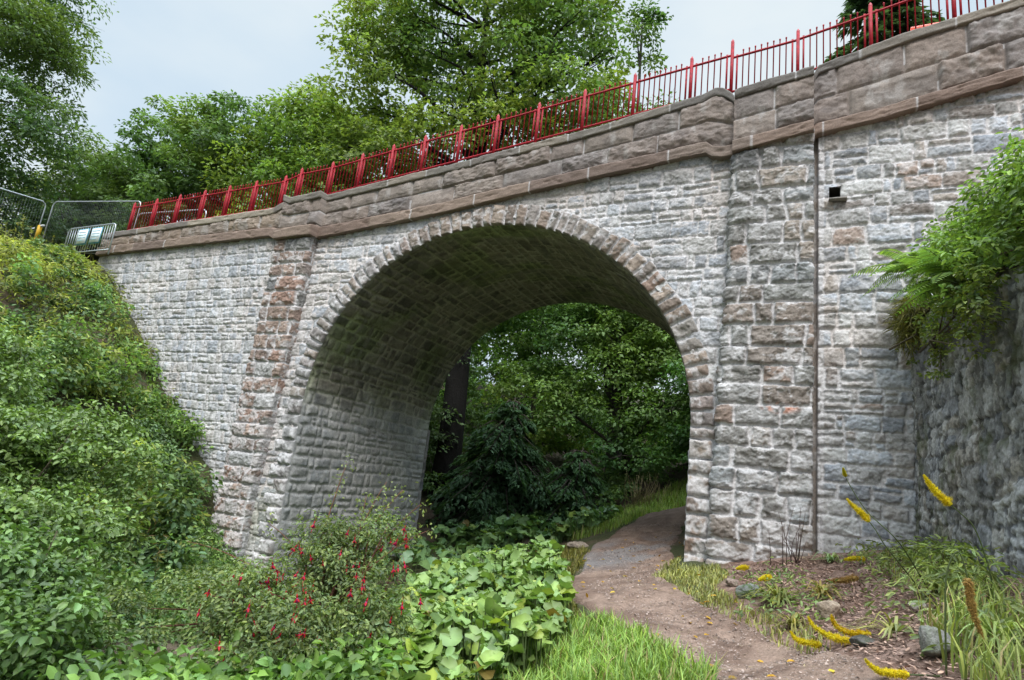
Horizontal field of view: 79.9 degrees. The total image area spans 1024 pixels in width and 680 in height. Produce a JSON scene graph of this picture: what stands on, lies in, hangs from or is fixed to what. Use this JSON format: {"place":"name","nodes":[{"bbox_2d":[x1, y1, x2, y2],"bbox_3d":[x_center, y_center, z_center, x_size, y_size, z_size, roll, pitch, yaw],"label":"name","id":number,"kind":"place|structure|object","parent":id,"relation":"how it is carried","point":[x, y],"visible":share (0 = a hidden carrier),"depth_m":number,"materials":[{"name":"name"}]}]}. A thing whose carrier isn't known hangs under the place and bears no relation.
{"place":"outdoors","nodes":[
{"label":"outdoors","id":0,"kind":"place"},
{"bbox_2d":[71,244,100,266],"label":"road","id":1,"kind":"structure","parent":0,"point":[93,257],"depth_m":20.59,"materials":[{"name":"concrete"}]},
{"bbox_2d":[43,201,140,253],"bbox_3d":[-14.539,-3.820,20.724,4.691,2.340,0.651,0,-15,26],"label":"fence","id":2,"kind":"object","parent":1,"relation":"on","point":[85,218],"visible":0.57,"depth_m":21.15,"materials":[{"name":"metal"}]},
{"bbox_2d":[133,209,206,228],"bbox_3d":[-10.505,-3.427,18.389,2.991,1.101,0.600,0,-15,26],"label":"fence","id":3,"kind":"object","parent":1,"relation":"on","point":[168,214],"visible":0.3,"depth_m":18.62,"materials":[{"name":"metal"}]},
{"bbox_2d":[910,22,937,30],"bbox_3d":[8.000,-5.171,10.520,1.900,0.950,0.400,0,-15,26],"label":"road barrier","id":4,"kind":"object","parent":1,"relation":"on","point":[920,26],"visible":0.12,"depth_m":10.93,"materials":[{"name":"red metal"}]},
{"bbox_2d":[0,0,1009,393],"label":"sky","id":5,"kind":"structure","parent":0,"point":[166,48],"materials":[{"name":"white"}]},
{"bbox_2d":[0,233,1023,679],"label":"ground","id":6,"kind":"structure","parent":0,"point":[556,461],"depth_m":7.79,"materials":[{"name":"soil"}]},
{"bbox_2d":[0,188,45,240],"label":"fence","id":7,"kind":"object","parent":6,"relation":"on","point":[39,228],"visible":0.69,"depth_m":21.45,"materials":[{"name":"metal"}]},
{"bbox_2d":[0,321,53,378],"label":"dogwood shrub","id":8,"kind":"object","parent":6,"relation":"on","point":[12,333],"visible":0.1,"depth_m":10.62,"materials":[{"name":"green plant"}]},
{"bbox_2d":[0,0,118,243],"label":"ash tree","id":9,"kind":"object","parent":6,"relation":"on","point":[41,40],"visible":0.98,"depth_m":29.69,"materials":[{"name":"green plant"}]},
{"bbox_2d":[32,243,91,266],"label":"bramble bush","id":10,"kind":"object","parent":6,"relation":"on","point":[65,250],"visible":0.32,"depth_m":16.69,"materials":[{"name":"green plant"}]},
{"bbox_2d":[0,504,164,679],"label":"snowberry shrub","id":11,"kind":"object","parent":6,"relation":"on","point":[36,630],"visible":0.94,"depth_m":4.21,"materials":[{"name":"green plant"}]},
{"bbox_2d":[0,129,165,246],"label":"maple tree","id":12,"kind":"object","parent":6,"relation":"on","point":[59,177],"visible":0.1,"depth_m":38.18,"materials":[{"name":"green plant"}]},
{"bbox_2d":[0,321,171,622],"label":"snowberry shrub","id":13,"kind":"object","parent":6,"relation":"on","point":[38,438],"visible":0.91,"depth_m":7.12,"materials":[{"name":"green plant"}]},
{"bbox_2d":[64,223,115,253],"bbox_3d":[-12.466,-2.920,17.957,2.340,0.970,0.080,0,-15,26],"label":"crowd barrier","id":14,"kind":"object","parent":6,"relation":"on","point":[83,236],"visible":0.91,"depth_m":17.87,"materials":[{"name":"metal"}]},
{"bbox_2d":[0,209,223,665],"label":"bank undergrowth","id":15,"kind":"object","parent":6,"relation":"on","point":[70,350],"visible":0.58,"depth_m":12.87,"materials":[{"name":"green plant"}]},
{"bbox_2d":[116,411,205,488],"bbox_3d":[-7.746,2.404,13.117,2.796,1.613,1.668,0,-15,26],"label":"elder shrub","id":16,"kind":"object","parent":6,"relation":"on","point":[162,436],"visible":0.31,"depth_m":13.03,"materials":[{"name":"green plant"}]},
{"bbox_2d":[41,89,286,246],"bbox_3d":[-19.433,-6.547,34.493,16.243,13.340,8.757,0,-15,26],"label":"maple tree","id":17,"kind":"object","parent":6,"relation":"on","point":[189,154],"visible":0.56,"depth_m":32.51,"materials":[{"name":"green plant"}]},
{"bbox_2d":[2,474,431,679],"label":"growth","id":18,"kind":"object","parent":6,"relation":"on","point":[338,665],"visible":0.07,"depth_m":4.08,"materials":[{"name":"green plant"}]},
{"bbox_2d":[71,454,436,679],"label":"fuchsia bush","id":19,"kind":"object","parent":6,"relation":"on","point":[245,601],"visible":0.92,"depth_m":4.79,"materials":[{"name":"green plant"}]},
{"bbox_2d":[197,73,412,217],"bbox_3d":[-9.870,-6.239,29.549,11.247,14.322,8.183,0,-15,26],"label":"sycamore tree","id":20,"kind":"object","parent":6,"relation":"on","point":[307,122],"visible":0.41,"depth_m":28.62,"materials":[{"name":"green plant"}]},
{"bbox_2d":[428,334,491,462],"bbox_3d":[-3.380,1.203,24.275,5.005,9.445,5.786,13,-15,-26],"label":"holly tree","id":21,"kind":"object","parent":6,"relation":"on","point":[434,437],"visible":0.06,"depth_m":22.38,"materials":[{"name":"green plant"}]},
{"bbox_2d":[303,504,623,586],"bbox_3d":[-0.462,5.129,15.626,5.669,2.542,7.676,0,-15,26],"label":"woodland butterbur","id":22,"kind":"object","parent":6,"relation":"on","point":[588,516],"visible":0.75,"depth_m":15.92,"materials":[{"name":"green plant"}]},
{"bbox_2d":[292,0,641,503],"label":"beech tree","id":23,"kind":"object","parent":6,"relation":"on","point":[520,30],"visible":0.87,"depth_m":25.02,"materials":[{"name":"green plant"}]},
{"bbox_2d":[361,534,578,679],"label":"butterbur leaves","id":24,"kind":"object","parent":6,"relation":"on","point":[491,613],"visible":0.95,"depth_m":5.32,"materials":[{"name":"green plant"}]},
{"bbox_2d":[423,397,559,541],"bbox_3d":[-0.220,4.722,20.986,6.082,5.520,5.814,0,-15,26],"label":"yew tree","id":25,"kind":"object","parent":6,"relation":"on","point":[513,454],"visible":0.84,"depth_m":19.97,"materials":[{"name":"green plant"}]},
{"bbox_2d":[471,305,606,455],"bbox_3d":[0.816,1.014,29.487,9.958,13.133,5.904,0,-15,26],"label":"lime tree","id":26,"kind":"object","parent":6,"relation":"on","point":[517,325],"visible":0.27,"depth_m":28.51,"materials":[{"name":"green plant"}]},
{"bbox_2d":[422,353,688,528],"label":"woodland undergrowth","id":27,"kind":"object","parent":6,"relation":"on","point":[616,481],"visible":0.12,"depth_m":23.42,"materials":[{"name":"green plant"}]},
{"bbox_2d":[95,0,1023,582],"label":"stone bridge","id":28,"kind":"structure","parent":6,"relation":"on","point":[307,344],"depth_m":11.14,"materials":[{"name":"stone"}]},
{"bbox_2d":[127,0,1002,229],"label":"railing","id":29,"kind":"object","parent":28,"relation":"on","point":[300,179],"visible":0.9,"depth_m":13.21,"materials":[{"name":"red metal"}]},
{"bbox_2d":[881,269,925,288],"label":"fern","id":30,"kind":"object","parent":28,"relation":"attached to","point":[913,279],"visible":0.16,"depth_m":8.89,"materials":[{"name":"green plant"}]},
{"bbox_2d":[520,448,616,529],"bbox_3d":[2.038,5.213,20.160,3.920,3.321,3.970,7,-13,-1],"label":"yew tree","id":31,"kind":"object","parent":6,"relation":"on","point":[577,464],"visible":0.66,"depth_m":19.61,"materials":[{"name":"green plant"}]},
{"bbox_2d":[470,305,682,443],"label":"distant wood","id":32,"kind":"object","parent":6,"relation":"on","point":[497,342],"depth_m":41.49,"materials":[{"name":"green plant"}]},
{"bbox_2d":[566,541,587,548],"bbox_3d":[1.395,4.320,12.831,0.416,0.182,0.554,16,-16,-35],"label":"rock","id":33,"kind":"object","parent":6,"relation":"on","point":[573,544],"visible":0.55,"depth_m":12.76,"materials":[{"name":"grey stone"}]},
{"bbox_2d":[485,303,690,493],"bbox_3d":[4.741,1.430,22.459,11.916,10.080,5.951,0,-15,26],"label":"oak tree","id":34,"kind":"object","parent":6,"relation":"on","point":[617,354],"visible":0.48,"depth_m":21.62,"materials":[{"name":"green plant"}]},
{"bbox_2d":[535,0,680,477],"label":"birch tree","id":35,"kind":"object","parent":6,"relation":"on","point":[646,24],"visible":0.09,"depth_m":28.62,"materials":[{"name":"green plant"}]},
{"bbox_2d":[625,472,678,507],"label":"dry stalks","id":36,"kind":"object","parent":6,"relation":"on","point":[644,499],"visible":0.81,"depth_m":18.28,"materials":[{"name":"plant"}]},
{"bbox_2d":[630,358,690,468],"bbox_3d":[7.307,1.893,19.056,5.352,6.225,5.745,14,-15,-27],"label":"hazel tree","id":37,"kind":"object","parent":6,"relation":"on","point":[679,433],"visible":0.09,"depth_m":19.19,"materials":[{"name":"green plant"}]},
{"bbox_2d":[725,578,738,586],"bbox_3d":[2.686,2.966,7.452,0.151,0.106,0.161,-3,-16,35],"label":"rock","id":38,"kind":"object","parent":6,"relation":"on","point":[731,582],"visible":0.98,"depth_m":7.41,"materials":[{"name":"beige stone"}]},
{"bbox_2d":[458,476,1023,679],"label":"grass","id":39,"kind":"structure","parent":6,"relation":"on","point":[607,657],"depth_m":4.92,"materials":[{"name":"green plant"}]},
{"bbox_2d":[736,564,749,574],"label":"foxtail lily","id":40,"kind":"object","parent":6,"relation":"on","point":[743,567],"visible":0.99,"depth_m":8.04,"materials":[{"name":"yellow plant"}]},
{"bbox_2d":[735,583,759,598],"bbox_3d":[2.630,2.805,6.829,0.278,0.168,0.195,9,-13,-8],"label":"rock","id":41,"kind":"object","parent":6,"relation":"on","point":[742,589],"visible":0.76,"depth_m":6.78,"materials":[{"name":"grey stone"}]},
{"bbox_2d":[758,573,773,582],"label":"foxtail lily","id":42,"kind":"object","parent":6,"relation":"on","point":[762,578],"visible":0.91,"depth_m":7.18,"materials":[{"name":"yellow plant"}]},
{"bbox_2d":[733,582,808,607],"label":"lily clump","id":43,"kind":"object","parent":6,"relation":"on","point":[780,595],"visible":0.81,"depth_m":6.47,"materials":[{"name":"green plant"}]},
{"bbox_2d":[758,611,807,632],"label":"lily clump","id":44,"kind":"object","parent":6,"relation":"on","point":[794,621],"visible":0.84,"depth_m":5.69,"materials":[{"name":"green plant"}]},
{"bbox_2d":[769,509,806,566],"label":"dead stalks","id":45,"kind":"object","parent":6,"relation":"on","point":[797,561],"visible":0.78,"depth_m":8.25,"materials":[{"name":"brown plant"}]},
{"bbox_2d":[789,631,828,649],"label":"foxtail lily","id":46,"kind":"object","parent":6,"relation":"on","point":[814,643],"visible":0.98,"depth_m":5.01,"materials":[{"name":"yellow plant"}]},
{"bbox_2d":[791,577,843,599],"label":"lily clump","id":47,"kind":"object","parent":6,"relation":"on","point":[820,588],"visible":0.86,"depth_m":6.43,"materials":[{"name":"green plant"}]},
{"bbox_2d":[803,549,846,562],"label":"lily clump","id":48,"kind":"object","parent":6,"relation":"on","point":[829,557],"visible":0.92,"depth_m":8.02,"materials":[{"name":"green plant"}]},
{"bbox_2d":[807,616,849,646],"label":"foxtail lily","id":49,"kind":"object","parent":6,"relation":"on","point":[837,638],"visible":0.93,"depth_m":4.87,"materials":[{"name":"yellow plant"}]},
{"bbox_2d":[816,600,843,619],"bbox_3d":[2.984,2.536,5.728,0.262,0.202,0.204,18,-17,-39],"label":"rock","id":50,"kind":"object","parent":6,"relation":"on","point":[826,608],"visible":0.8,"depth_m":5.65,"materials":[{"name":"beige stone"}]},
{"bbox_2d":[825,573,864,585],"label":"foxtail lily","id":51,"kind":"object","parent":6,"relation":"on","point":[849,579],"visible":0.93,"depth_m":6.74,"materials":[{"name":"brown plant"}]},
{"bbox_2d":[844,555,864,561],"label":"foxtail lily","id":52,"kind":"object","parent":6,"relation":"on","point":[852,558],"visible":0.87,"depth_m":7.73,"materials":[{"name":"yellow plant"}]},
{"bbox_2d":[705,535,1023,666],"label":"bed weeds","id":53,"kind":"object","parent":6,"relation":"on","point":[890,593],"visible":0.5,"depth_m":6.07,"materials":[{"name":"green plant"}]},
{"bbox_2d":[849,634,879,648],"bbox_3d":[2.628,2.263,4.583,0.146,0.101,0.204,10,-13,-14],"label":"rock","id":54,"kind":"object","parent":6,"relation":"on","point":[860,640],"visible":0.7,"depth_m":4.55,"materials":[{"name":"grey stone"}]},
{"bbox_2d":[830,614,909,637],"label":"foxtail lily","id":55,"kind":"object","parent":6,"relation":"on","point":[850,634],"visible":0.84,"depth_m":4.87,"materials":[{"name":"yellow plant"}]},
{"bbox_2d":[730,551,1023,679],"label":"wood chip mulch","id":56,"kind":"object","parent":6,"relation":"on","point":[890,639],"visible":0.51,"depth_m":5.51,"materials":[{"name":"brown wood"}]},
{"bbox_2d":[864,658,941,679],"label":"foxtail lily","id":57,"kind":"object","parent":56,"relation":"on","point":[895,674],"visible":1,"depth_m":3.53,"materials":[{"name":"yellow plant"}]},
{"bbox_2d":[837,611,918,640],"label":"lily clump","id":58,"kind":"object","parent":6,"relation":"on","point":[894,626],"visible":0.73,"depth_m":4.50,"materials":[{"name":"green plant"}]},
{"bbox_2d":[824,0,944,62],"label":"spruce tree","id":59,"kind":"object","parent":6,"relation":"on","point":[860,7],"visible":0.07,"depth_m":19.36,"materials":[{"name":"green plant"}]},
{"bbox_2d":[842,467,929,592],"bbox_3d":[3.352,1.661,5.260,1.004,0.996,0.314,11,-14,-17],"label":"foxtail lily","id":60,"kind":"object","parent":6,"relation":"on","point":[844,473],"visible":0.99,"depth_m":5.21,"materials":[{"name":"yellow plant"}]},
{"bbox_2d":[846,498,926,596],"bbox_3d":[3.261,1.783,5.194,0.805,0.765,0.206,9,-13,-10],"label":"foxtail lily","id":61,"kind":"object","parent":6,"relation":"on","point":[862,514],"visible":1,"depth_m":5.20,"materials":[{"name":"yellow plant"}]},
{"bbox_2d":[860,564,971,597],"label":"lily clump","id":62,"kind":"object","parent":6,"relation":"on","point":[925,580],"visible":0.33,"depth_m":5.30,"materials":[{"name":"green plant"}]},
{"bbox_2d":[908,602,927,611],"bbox_3d":[3.302,2.170,4.965,0.161,0.084,0.140,19,-18,-42],"label":"rock","id":63,"kind":"object","parent":6,"relation":"on","point":[916,608],"visible":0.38,"depth_m":4.93,"materials":[{"name":"grey stone"}]},
{"bbox_2d":[918,625,950,657],"bbox_3d":[2.611,1.874,3.771,0.161,0.195,0.191,4,-13,10],"label":"rock","id":64,"kind":"object","parent":6,"relation":"on","point":[928,635],"visible":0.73,"depth_m":3.74,"materials":[{"name":"grey stone"}]},
{"bbox_2d":[923,474,992,600],"bbox_3d":[3.225,1.466,4.462,0.385,0.914,0.308,0,-15,26],"label":"foxtail lily","id":65,"kind":"object","parent":6,"relation":"on","point":[940,496],"visible":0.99,"depth_m":4.46,"materials":[{"name":"yellow plant"}]},
{"bbox_2d":[895,534,1023,600],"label":"leafy perennial","id":66,"kind":"object","parent":6,"relation":"on","point":[942,558],"visible":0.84,"depth_m":4.80,"materials":[{"name":"green plant"}]},
{"bbox_2d":[944,551,983,675],"bbox_3d":[2.567,1.562,3.484,0.187,0.685,0.094,0,-15,26],"label":"foxtail lily","id":67,"kind":"object","parent":6,"relation":"on","point":[969,591],"visible":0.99,"depth_m":3.48,"materials":[{"name":"brown plant"}]},
{"bbox_2d":[910,258,1023,577],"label":"retaining wall","id":68,"kind":"structure","parent":6,"relation":"on","point":[968,435],"depth_m":6.08,"materials":[{"name":"stone"}]},
{"bbox_2d":[848,249,927,295],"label":"fern","id":69,"kind":"object","parent":68,"relation":"on","point":[895,265],"visible":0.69,"depth_m":7.92,"materials":[{"name":"green plant"}]},
{"bbox_2d":[880,285,935,361],"bbox_3d":[5.600,-0.276,8.565,0.915,1.267,1.315,0,-15,26],"label":"wall grass tuft","id":70,"kind":"object","parent":68,"relation":"on","point":[905,329],"visible":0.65,"depth_m":8.46,"materials":[{"name":"green plant"}]},
{"bbox_2d":[888,247,963,315],"bbox_3d":[4.355,-0.577,6.435,0.698,0.470,1.340,0,-15,26],"label":"fern","id":71,"kind":"object","parent":68,"relation":"on","point":[946,276],"visible":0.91,"depth_m":6.35,"materials":[{"name":"green plant"}]},
{"bbox_2d":[889,260,1019,380],"bbox_3d":[4.849,-0.310,6.981,0.770,1.663,4.238,0,-15,26],"label":"ivy creeper","id":72,"kind":"object","parent":68,"relation":"attached to","point":[941,335],"visible":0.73,"depth_m":5.81,"materials":[{"name":"green plant"}]},
{"bbox_2d":[906,127,1023,332],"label":"bramble bush","id":73,"kind":"object","parent":68,"relation":"on","point":[997,223],"visible":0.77,"depth_m":5.50,"materials":[{"name":"green plant"}]},
{"bbox_2d":[924,605,1023,652],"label":"lily clump","id":74,"kind":"object","parent":6,"relation":"on","point":[1011,626],"visible":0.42,"depth_m":3.61,"materials":[{"name":"green plant"}]},
{"bbox_2d":[571,506,889,679],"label":"path","id":75,"kind":"structure","parent":0,"point":[666,592],"depth_m":6.52,"materials":[{"name":"brown gravel"}]},
{"bbox_2d":[578,537,835,679],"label":"fallen leaves","id":76,"kind":"object","parent":75,"relation":"on","point":[789,660],"visible":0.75,"depth_m":6.20,"materials":[{"name":"brown plant"}]}
]}

